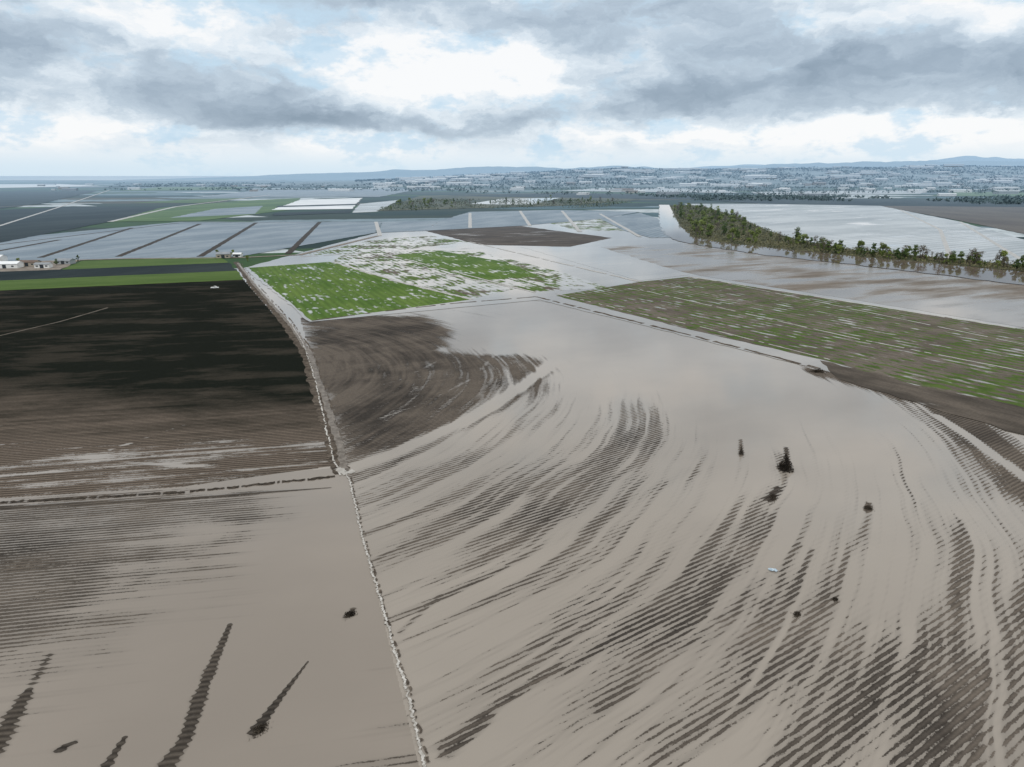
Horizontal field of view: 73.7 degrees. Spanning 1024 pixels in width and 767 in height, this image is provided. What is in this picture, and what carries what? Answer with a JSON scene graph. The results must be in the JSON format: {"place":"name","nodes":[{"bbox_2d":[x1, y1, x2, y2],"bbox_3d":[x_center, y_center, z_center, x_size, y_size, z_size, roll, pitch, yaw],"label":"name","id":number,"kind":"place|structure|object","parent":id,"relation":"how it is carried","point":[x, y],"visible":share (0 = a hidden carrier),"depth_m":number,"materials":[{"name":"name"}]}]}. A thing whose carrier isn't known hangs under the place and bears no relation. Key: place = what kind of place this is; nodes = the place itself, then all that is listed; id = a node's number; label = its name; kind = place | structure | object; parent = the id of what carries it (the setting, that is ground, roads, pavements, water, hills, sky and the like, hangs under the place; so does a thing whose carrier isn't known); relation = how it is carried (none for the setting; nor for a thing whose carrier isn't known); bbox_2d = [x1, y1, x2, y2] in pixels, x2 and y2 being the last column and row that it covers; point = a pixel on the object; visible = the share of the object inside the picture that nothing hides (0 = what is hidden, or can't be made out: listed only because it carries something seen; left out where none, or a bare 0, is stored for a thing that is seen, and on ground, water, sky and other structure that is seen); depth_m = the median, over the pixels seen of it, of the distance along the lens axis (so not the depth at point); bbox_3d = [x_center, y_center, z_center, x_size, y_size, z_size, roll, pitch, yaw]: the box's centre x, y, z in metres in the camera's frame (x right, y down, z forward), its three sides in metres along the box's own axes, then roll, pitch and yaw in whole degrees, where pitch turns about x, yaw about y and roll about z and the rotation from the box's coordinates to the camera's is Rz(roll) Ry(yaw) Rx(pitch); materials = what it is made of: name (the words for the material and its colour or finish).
{"place":"outdoors","nodes":[
{"label":"outdoors","id":0,"kind":"place"},
{"bbox_2d":[0,240,57,250],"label":"path","id":1,"kind":"structure","parent":0,"point":[28,245],"depth_m":802.95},
{"bbox_2d":[0,260,79,271],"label":"farmyard","id":2,"kind":"structure","parent":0,"point":[54,267],"depth_m":606.37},
{"bbox_2d":[0,261,23,267],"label":"farm building","id":3,"kind":"structure","parent":2,"relation":"on","point":[11,264],"depth_m":607.89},
{"bbox_2d":[19,260,40,265],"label":"farm building","id":4,"kind":"structure","parent":2,"relation":"on","point":[29,262],"depth_m":621.40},
{"bbox_2d":[33,262,52,267],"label":"farm building","id":5,"kind":"structure","parent":2,"relation":"on","point":[43,264],"depth_m":608.80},
{"bbox_2d":[54,258,75,263],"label":"farm building","id":6,"kind":"structure","parent":2,"relation":"on","point":[66,261],"depth_m":635.88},
{"bbox_2d":[0,184,91,187],"bbox_3d":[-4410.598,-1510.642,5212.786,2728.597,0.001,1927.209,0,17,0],"label":"water","id":7,"kind":"structure","parent":0,"point":[23,185],"depth_m":5246.70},
{"bbox_2d":[0,191,95,208],"bbox_3d":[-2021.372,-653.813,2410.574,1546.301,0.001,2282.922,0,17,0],"label":"field","id":8,"kind":"structure","parent":0,"point":[12,199],"depth_m":2490.10,"materials":[{"name":"liquid"}]},
{"bbox_2d":[0,190,108,225],"bbox_3d":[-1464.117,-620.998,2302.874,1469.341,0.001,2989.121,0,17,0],"label":"road","id":9,"kind":"structure","parent":0,"point":[45,211],"depth_m":1520.66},
{"bbox_2d":[0,207,161,242],"bbox_3d":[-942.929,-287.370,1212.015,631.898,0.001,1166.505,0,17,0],"label":"field","id":10,"kind":"structure","parent":0,"point":[59,219],"depth_m":1296.68,"materials":[{"name":"soil"}]},
{"bbox_2d":[37,228,130,257],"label":"path","id":11,"kind":"structure","parent":0,"point":[58,251],"depth_m":814.69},
{"bbox_2d":[0,263,236,280],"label":"field","id":12,"kind":"structure","parent":0,"point":[95,272],"depth_m":587.66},
{"bbox_2d":[0,271,243,290],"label":"field","id":13,"kind":"structure","parent":0,"point":[112,280],"depth_m":537.72,"materials":[{"name":"plant"}]},
{"bbox_2d":[0,176,243,179],"bbox_3d":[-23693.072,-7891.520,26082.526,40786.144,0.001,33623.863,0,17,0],"label":"water","id":14,"kind":"structure","parent":0,"point":[77,177],"depth_m":20079.57,"materials":[{"name":"liquid"}]},
{"bbox_2d":[0,222,252,244],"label":"path","id":15,"kind":"structure","parent":0,"point":[133,228],"depth_m":1056.52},
{"bbox_2d":[62,257,227,269],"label":"field","id":16,"kind":"structure","parent":0,"point":[126,263],"depth_m":647.84,"materials":[{"name":"plant"}]},
{"bbox_2d":[215,252,231,257],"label":"farm building","id":17,"kind":"structure","parent":16,"relation":"on","point":[223,254],"depth_m":681.67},
{"bbox_2d":[115,224,200,256],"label":"path","id":18,"kind":"structure","parent":0,"point":[138,248],"depth_m":838.66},
{"bbox_2d":[0,280,330,497],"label":"ploughed field","id":19,"kind":"structure","parent":0,"point":[149,386],"depth_m":262.95,"materials":[{"name":"soil"}]},
{"bbox_2d":[0,475,334,502],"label":"path","id":20,"kind":"structure","parent":0,"point":[313,478],"depth_m":178.67,"materials":[{"name":"soil"}]},
{"bbox_2d":[124,187,246,190],"bbox_3d":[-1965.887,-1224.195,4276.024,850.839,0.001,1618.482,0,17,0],"label":"field","id":21,"kind":"structure","parent":0,"point":[169,188],"depth_m":4109.71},
{"bbox_2d":[108,195,265,221],"bbox_3d":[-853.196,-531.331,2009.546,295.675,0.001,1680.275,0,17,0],"label":"road","id":22,"kind":"structure","parent":0,"point":[164,209],"depth_m":1562.31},
{"bbox_2d":[137,198,242,202],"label":"field","id":23,"kind":"structure","parent":0,"point":[193,201],"depth_m":2118.16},
{"bbox_2d":[0,222,381,260],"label":"field","id":24,"kind":"structure","parent":0,"point":[258,237],"depth_m":877.61,"materials":[{"name":"liquid"}]},
{"bbox_2d":[114,198,299,221],"bbox_3d":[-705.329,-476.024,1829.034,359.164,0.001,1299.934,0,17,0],"label":"field","id":25,"kind":"structure","parent":0,"point":[268,205],"depth_m":1586.10,"materials":[{"name":"plant"}]},
{"bbox_2d":[0,468,419,766],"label":"flooded field","id":26,"kind":"structure","parent":0,"point":[202,628],"depth_m":124.71,"materials":[{"name":"soil"}]},
{"bbox_2d":[249,722,268,739],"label":"shrub","id":27,"kind":"object","parent":26,"relation":"on","point":[260,728],"visible":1,"depth_m":102.64,"materials":[{"name":"black plant"}]},
{"bbox_2d":[344,610,357,617],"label":"shrub","id":28,"kind":"object","parent":26,"relation":"on","point":[349,614],"visible":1,"depth_m":129.54,"materials":[{"name":"black plant"}]},
{"bbox_2d":[52,236,376,260],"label":"path","id":29,"kind":"structure","parent":0,"point":[244,257],"depth_m":694.88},
{"bbox_2d":[171,206,262,217],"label":"field","id":30,"kind":"structure","parent":0,"point":[235,211],"depth_m":1502.10,"materials":[{"name":"liquid"}]},
{"bbox_2d":[128,184,319,186],"bbox_3d":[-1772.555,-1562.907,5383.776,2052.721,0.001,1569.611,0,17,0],"label":"field","id":31,"kind":"structure","parent":0,"point":[230,186],"depth_m":4803.30,"materials":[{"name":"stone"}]},
{"bbox_2d":[196,223,256,256],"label":"path","id":32,"kind":"structure","parent":0,"point":[221,243],"depth_m":838.60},
{"bbox_2d":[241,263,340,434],"bbox_3d":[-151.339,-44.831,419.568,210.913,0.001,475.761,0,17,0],"label":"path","id":33,"kind":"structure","parent":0,"point":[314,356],"depth_m":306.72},
{"bbox_2d":[233,262,349,474],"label":"path","id":34,"kind":"structure","parent":0,"point":[310,380],"depth_m":271.65,"materials":[{"name":"soil"}]},
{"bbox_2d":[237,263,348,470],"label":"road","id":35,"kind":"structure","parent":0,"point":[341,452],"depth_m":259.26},
{"bbox_2d":[285,222,320,253],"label":"path","id":36,"kind":"structure","parent":0,"point":[298,243],"depth_m":877.34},
{"bbox_2d":[203,189,415,196],"bbox_3d":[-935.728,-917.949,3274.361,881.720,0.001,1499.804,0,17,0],"label":"field","id":37,"kind":"structure","parent":0,"point":[326,193],"depth_m":3017.71,"materials":[{"name":"liquid"}]},
{"bbox_2d":[328,189,353,190],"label":"building","id":38,"kind":"structure","parent":37,"relation":"on","point":[340,189],"depth_m":3433.99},
{"bbox_2d":[272,210,350,215],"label":"field","id":39,"kind":"structure","parent":0,"point":[312,212],"depth_m":1501.64,"materials":[{"name":"liquid"}]},
{"bbox_2d":[272,198,361,209],"bbox_3d":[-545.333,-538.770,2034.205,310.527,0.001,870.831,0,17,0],"label":"field","id":40,"kind":"structure","parent":0,"point":[329,201],"depth_m":1970.98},
{"bbox_2d":[278,204,356,206],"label":"field","id":41,"kind":"structure","parent":0,"point":[316,205],"depth_m":1842.91,"materials":[{"name":"liquid"}]},
{"bbox_2d":[336,467,354,474],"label":"path","id":42,"kind":"structure","parent":0,"point":[343,470],"depth_m":191.97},
{"bbox_2d":[250,262,468,319],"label":"field","id":43,"kind":"structure","parent":0,"point":[317,291],"depth_m":487.89,"materials":[{"name":"plant"}]},
{"bbox_2d":[353,200,397,212],"bbox_3d":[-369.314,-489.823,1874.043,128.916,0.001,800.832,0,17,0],"label":"field","id":44,"kind":"structure","parent":0,"point":[371,207],"depth_m":1784.71,"materials":[{"name":"liquid"}]},
{"bbox_2d":[374,222,381,235],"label":"path","id":45,"kind":"structure","parent":0,"point":[379,233],"depth_m":1036.54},
{"bbox_2d":[301,236,465,255],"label":"field","id":46,"kind":"structure","parent":0,"point":[385,245],"depth_m":804.58,"materials":[{"name":"snow"}]},
{"bbox_2d":[344,473,429,766],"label":"path","id":47,"kind":"structure","parent":0,"point":[405,687],"depth_m":120.49,"materials":[{"name":"soil"}]},
{"bbox_2d":[334,262,472,299],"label":"path","id":48,"kind":"structure","parent":0,"point":[407,284],"depth_m":528.06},
{"bbox_2d":[380,221,438,232],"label":"field","id":49,"kind":"structure","parent":0,"point":[402,226],"depth_m":1097.14,"materials":[{"name":"liquid"}]},
{"bbox_2d":[312,296,535,320],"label":"path","id":50,"kind":"structure","parent":0,"point":[417,307],"depth_m":431.95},
{"bbox_2d":[333,251,517,298],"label":"field","id":51,"kind":"structure","parent":0,"point":[445,283],"depth_m":565.28,"materials":[{"name":"snow"}]},
{"bbox_2d":[348,255,512,287],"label":"path","id":52,"kind":"structure","parent":0,"point":[431,271],"depth_m":582.01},
{"bbox_2d":[446,182,473,184],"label":"building","id":53,"kind":"structure","parent":0,"point":[461,183],"depth_m":5167.35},
{"bbox_2d":[387,254,535,292],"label":"path","id":54,"kind":"structure","parent":0,"point":[471,276],"depth_m":553.62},
{"bbox_2d":[395,251,538,280],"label":"field","id":55,"kind":"structure","parent":0,"point":[486,269],"depth_m":627.43,"materials":[{"name":"plant"}]},
{"bbox_2d":[468,213,471,227],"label":"path","id":56,"kind":"structure","parent":0,"point":[469,220],"depth_m":1227.30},
{"bbox_2d":[388,250,604,291],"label":"field","id":57,"kind":"structure","parent":0,"point":[548,280],"depth_m":543.67,"materials":[{"name":"snow"}]},
{"bbox_2d":[377,192,636,210],"bbox_3d":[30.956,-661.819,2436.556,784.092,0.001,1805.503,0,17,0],"label":"field","id":58,"kind":"structure","parent":0,"point":[477,199],"depth_m":2117.04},
{"bbox_2d":[380,198,629,210],"bbox_3d":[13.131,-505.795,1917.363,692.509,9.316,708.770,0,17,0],"label":"undergrowth","id":59,"kind":"object","parent":58,"relation":"on","point":[459,201],"visible":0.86,"depth_m":1894.02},
{"bbox_2d":[0,180,1023,268],"bbox_3d":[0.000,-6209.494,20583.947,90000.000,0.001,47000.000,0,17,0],"label":"ground","id":60,"kind":"structure","parent":0,"point":[113,196],"depth_m":2213.44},
{"bbox_2d":[104,167,1023,203],"bbox_3d":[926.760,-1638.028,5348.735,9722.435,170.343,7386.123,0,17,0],"label":"woodland","id":61,"kind":"object","parent":60,"relation":"on","point":[1002,199],"visible":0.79,"depth_m":3709.84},
{"bbox_2d":[798,193,827,196],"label":"building","id":62,"kind":"structure","parent":60,"relation":"on","point":[815,194],"depth_m":2526.60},
{"bbox_2d":[988,187,1019,189],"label":"building","id":63,"kind":"structure","parent":60,"relation":"on","point":[1001,188],"depth_m":3745.59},
{"bbox_2d":[0,0,1023,175],"label":"sky","id":64,"kind":"structure","parent":0,"point":[88,87],"materials":[{"name":"grey"}]},
{"bbox_2d":[1,268,1023,477],"bbox_3d":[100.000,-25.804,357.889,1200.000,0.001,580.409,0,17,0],"label":"road","id":65,"kind":"structure","parent":0,"point":[292,313],"depth_m":429.99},
{"bbox_2d":[472,198,556,204],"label":"water","id":66,"kind":"structure","parent":0,"point":[515,201],"depth_m":2116.88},
{"bbox_2d":[428,226,608,246],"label":"field","id":67,"kind":"structure","parent":0,"point":[519,236],"depth_m":921.66,"materials":[{"name":"brown soil"}]},
{"bbox_2d":[425,210,635,230],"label":"field","id":68,"kind":"structure","parent":0,"point":[484,219],"depth_m":1297.37,"materials":[{"name":"liquid"}]},
{"bbox_2d":[472,242,640,281],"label":"path","id":69,"kind":"structure","parent":0,"point":[565,264],"depth_m":633.66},
{"bbox_2d":[561,211,581,231],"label":"path","id":70,"kind":"structure","parent":0,"point":[572,222],"depth_m":1188.47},
{"bbox_2d":[126,161,1023,179],"bbox_3d":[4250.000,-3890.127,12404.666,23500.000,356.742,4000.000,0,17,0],"label":"hills","id":71,"kind":"structure","parent":0,"point":[393,173],"depth_m":11644.43,"materials":[{"name":"blue"}]},
{"bbox_2d":[551,219,623,230],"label":"field","id":72,"kind":"structure","parent":0,"point":[593,225],"depth_m":1121.09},
{"bbox_2d":[455,193,724,198],"bbox_3d":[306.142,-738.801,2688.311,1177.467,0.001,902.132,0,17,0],"label":"field","id":73,"kind":"structure","parent":0,"point":[598,195],"depth_m":2601.90,"materials":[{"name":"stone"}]},
{"bbox_2d":[656,192,680,194],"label":"building","id":74,"kind":"structure","parent":73,"relation":"on","point":[667,193],"depth_m":2817.46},
{"bbox_2d":[522,247,688,280],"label":"water","id":75,"kind":"structure","parent":0,"point":[608,260],"depth_m":656.05,"materials":[{"name":"liquid"}]},
{"bbox_2d":[600,214,641,236],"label":"path","id":76,"kind":"structure","parent":0,"point":[629,230],"depth_m":1096.64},
{"bbox_2d":[244,223,1023,385],"bbox_3d":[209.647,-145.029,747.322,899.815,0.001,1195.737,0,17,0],"label":"water","id":77,"kind":"structure","parent":0,"point":[620,238],"depth_m":543.79,"materials":[{"name":"liquid"}]},
{"bbox_2d":[602,213,670,237],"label":"field","id":78,"kind":"structure","parent":0,"point":[643,224],"depth_m":1141.02,"materials":[{"name":"liquid"}]},
{"bbox_2d":[256,166,1023,186],"bbox_3d":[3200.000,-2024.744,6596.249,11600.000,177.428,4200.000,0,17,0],"label":"hills","id":79,"kind":"structure","parent":0,"point":[817,173],"depth_m":6110.91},
{"bbox_2d":[415,179,437,181],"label":"building","id":80,"kind":"structure","parent":79,"relation":"on","point":[429,180],"depth_m":5946.02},
{"bbox_2d":[449,178,472,180],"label":"building","id":81,"kind":"structure","parent":79,"relation":"on","point":[458,179],"depth_m":6065.41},
{"bbox_2d":[466,175,487,177],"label":"building","id":82,"kind":"structure","parent":79,"relation":"on","point":[478,176],"depth_m":6783.53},
{"bbox_2d":[581,174,604,176],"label":"building","id":83,"kind":"structure","parent":79,"relation":"on","point":[592,175],"depth_m":6285.15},
{"bbox_2d":[680,183,696,185],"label":"building","id":84,"kind":"structure","parent":79,"relation":"on","point":[688,184],"depth_m":4880.47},
{"bbox_2d":[355,165,1023,185],"bbox_3d":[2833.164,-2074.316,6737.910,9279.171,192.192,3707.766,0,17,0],"label":"woodland","id":85,"kind":"object","parent":79,"relation":"on","point":[712,171],"visible":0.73,"depth_m":6510.60,"materials":[{"name":"plant"}]},
{"bbox_2d":[710,184,739,186],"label":"building","id":86,"kind":"structure","parent":79,"relation":"on","point":[725,185],"depth_m":4779.43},
{"bbox_2d":[745,175,776,177],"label":"building","id":87,"kind":"structure","parent":79,"relation":"on","point":[765,176],"depth_m":5992.02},
{"bbox_2d":[827,175,861,177],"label":"building","id":88,"kind":"structure","parent":79,"relation":"on","point":[844,176],"depth_m":6076.53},
{"bbox_2d":[856,172,879,174],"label":"building","id":89,"kind":"structure","parent":79,"relation":"on","point":[868,173],"depth_m":6465.41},
{"bbox_2d":[909,166,933,168],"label":"building","id":90,"kind":"structure","parent":79,"relation":"on","point":[921,167],"depth_m":7222.54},
{"bbox_2d":[990,180,1012,182],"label":"building","id":91,"kind":"structure","parent":79,"relation":"on","point":[1003,181],"depth_m":5349.25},
{"bbox_2d":[565,188,736,192],"bbox_3d":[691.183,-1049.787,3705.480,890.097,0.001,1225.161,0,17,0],"label":"field","id":92,"kind":"structure","parent":0,"point":[646,190],"depth_m":3588.85,"materials":[{"name":"plastic"}]},
{"bbox_2d":[301,300,1023,766],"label":"flooded field","id":93,"kind":"structure","parent":0,"point":[581,532],"depth_m":152.73,"materials":[{"name":"liquid"}]},
{"bbox_2d":[777,453,793,472],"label":"shrub","id":94,"kind":"object","parent":93,"relation":"on","point":[786,465],"visible":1,"depth_m":192.96,"materials":[{"name":"black plant"}]},
{"bbox_2d":[539,297,819,368],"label":"path","id":95,"kind":"structure","parent":0,"point":[689,334],"depth_m":349.76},
{"bbox_2d":[559,294,829,359],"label":"path","id":96,"kind":"structure","parent":0,"point":[720,331],"depth_m":356.30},
{"bbox_2d":[557,277,1023,406],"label":"field","id":97,"kind":"structure","parent":0,"point":[933,368],"depth_m":365.58,"materials":[{"name":"plant"}]},
{"bbox_2d":[602,243,1023,326],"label":"field","id":98,"kind":"structure","parent":0,"point":[992,301],"depth_m":538.29,"materials":[{"name":"liquid"}]},
{"bbox_2d":[647,291,1021,370],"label":"path","id":99,"kind":"structure","parent":0,"point":[852,337],"depth_m":343.20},
{"bbox_2d":[658,205,1023,284],"bbox_3d":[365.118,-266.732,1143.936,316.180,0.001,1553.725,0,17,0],"label":"river","id":100,"kind":"structure","parent":0,"point":[669,224],"depth_m":668.43,"materials":[{"name":"liquid"}]},
{"bbox_2d":[753,190,928,194],"bbox_3d":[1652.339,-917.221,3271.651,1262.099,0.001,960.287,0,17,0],"label":"field","id":101,"kind":"structure","parent":0,"point":[878,192],"depth_m":3183.27,"materials":[{"name":"plastic"}]},
{"bbox_2d":[906,189,926,192],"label":"building","id":102,"kind":"structure","parent":101,"relation":"on","point":[917,191],"depth_m":3168.53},
{"bbox_2d":[670,206,1023,270],"bbox_3d":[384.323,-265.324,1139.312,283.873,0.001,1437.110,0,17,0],"label":"tree belt","id":103,"kind":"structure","parent":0,"point":[799,249],"depth_m":789.38,"materials":[{"name":"plant"}]},
{"bbox_2d":[705,224,712,236],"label":"tree","id":104,"kind":"object","parent":103,"relation":"on","point":[709,232],"visible":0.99,"depth_m":896.50,"materials":[{"name":"green plant"}]},
{"bbox_2d":[727,227,736,240],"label":"tree","id":105,"kind":"object","parent":103,"relation":"on","point":[732,230],"visible":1,"depth_m":835.77,"materials":[{"name":"green plant"}]},
{"bbox_2d":[671,204,1023,270],"bbox_3d":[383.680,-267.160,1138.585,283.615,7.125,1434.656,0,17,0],"label":"undergrowth","id":106,"kind":"object","parent":103,"relation":"on","point":[759,242],"visible":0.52,"depth_m":868.75,"materials":[{"name":"green plant"}]},
{"bbox_2d":[957,251,964,262],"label":"tree","id":107,"kind":"object","parent":103,"relation":"on","point":[960,254],"visible":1,"depth_m":635.89,"materials":[{"name":"green plant"}]},
{"bbox_2d":[1012,259,1020,269],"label":"tree","id":108,"kind":"object","parent":103,"relation":"on","point":[1017,263],"visible":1,"depth_m":593.01,"materials":[{"name":"green plant"}]},
{"bbox_2d":[693,277,1014,327],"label":"path","id":109,"kind":"structure","parent":0,"point":[868,304],"depth_m":431.85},
{"bbox_2d":[686,204,1023,264],"bbox_3d":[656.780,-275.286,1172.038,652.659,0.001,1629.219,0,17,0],"label":"field","id":110,"kind":"structure","parent":0,"point":[851,226],"depth_m":1073.93,"materials":[{"name":"liquid"}]},
{"bbox_2d":[693,156,1023,168],"bbox_3d":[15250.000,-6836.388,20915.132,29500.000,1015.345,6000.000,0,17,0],"label":"hills","id":111,"kind":"structure","parent":0,"point":[965,158],"depth_m":20647.36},
{"bbox_2d":[699,198,1023,206],"bbox_3d":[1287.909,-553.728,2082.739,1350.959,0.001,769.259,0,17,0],"label":"field","id":112,"kind":"structure","parent":0,"point":[885,202],"depth_m":2038.92,"materials":[{"name":"soil"}]},
{"bbox_2d":[729,283,1020,343],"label":"path","id":113,"kind":"structure","parent":0,"point":[889,316],"depth_m":398.44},
{"bbox_2d":[821,361,1023,434],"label":"field","id":114,"kind":"structure","parent":0,"point":[1006,416],"depth_m":253.32,"materials":[{"name":"soil"}]},
{"bbox_2d":[900,210,950,257],"bbox_3d":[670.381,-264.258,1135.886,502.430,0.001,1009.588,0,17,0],"label":"path","id":115,"kind":"structure","parent":0,"point":[945,244],"depth_m":917.29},
{"bbox_2d":[884,206,1023,232],"bbox_3d":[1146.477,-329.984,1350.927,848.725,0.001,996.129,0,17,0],"label":"field","id":116,"kind":"structure","parent":0,"point":[1009,218],"depth_m":1424.48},
{"bbox_2d":[933,192,1023,196],"bbox_3d":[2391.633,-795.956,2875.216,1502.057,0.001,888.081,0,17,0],"label":"field","id":117,"kind":"structure","parent":0,"point":[975,194],"depth_m":2864.11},
{"bbox_2d":[937,193,956,195],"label":"building","id":118,"kind":"structure","parent":117,"relation":"on","point":[946,194],"depth_m":2662.09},
{"bbox_2d":[993,191,1018,193],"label":"building","id":119,"kind":"structure","parent":117,"relation":"on","point":[1005,192],"depth_m":2919.07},
{"bbox_2d":[960,222,1020,260],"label":"path","id":120,"kind":"structure","parent":0,"point":[999,246],"depth_m":836.07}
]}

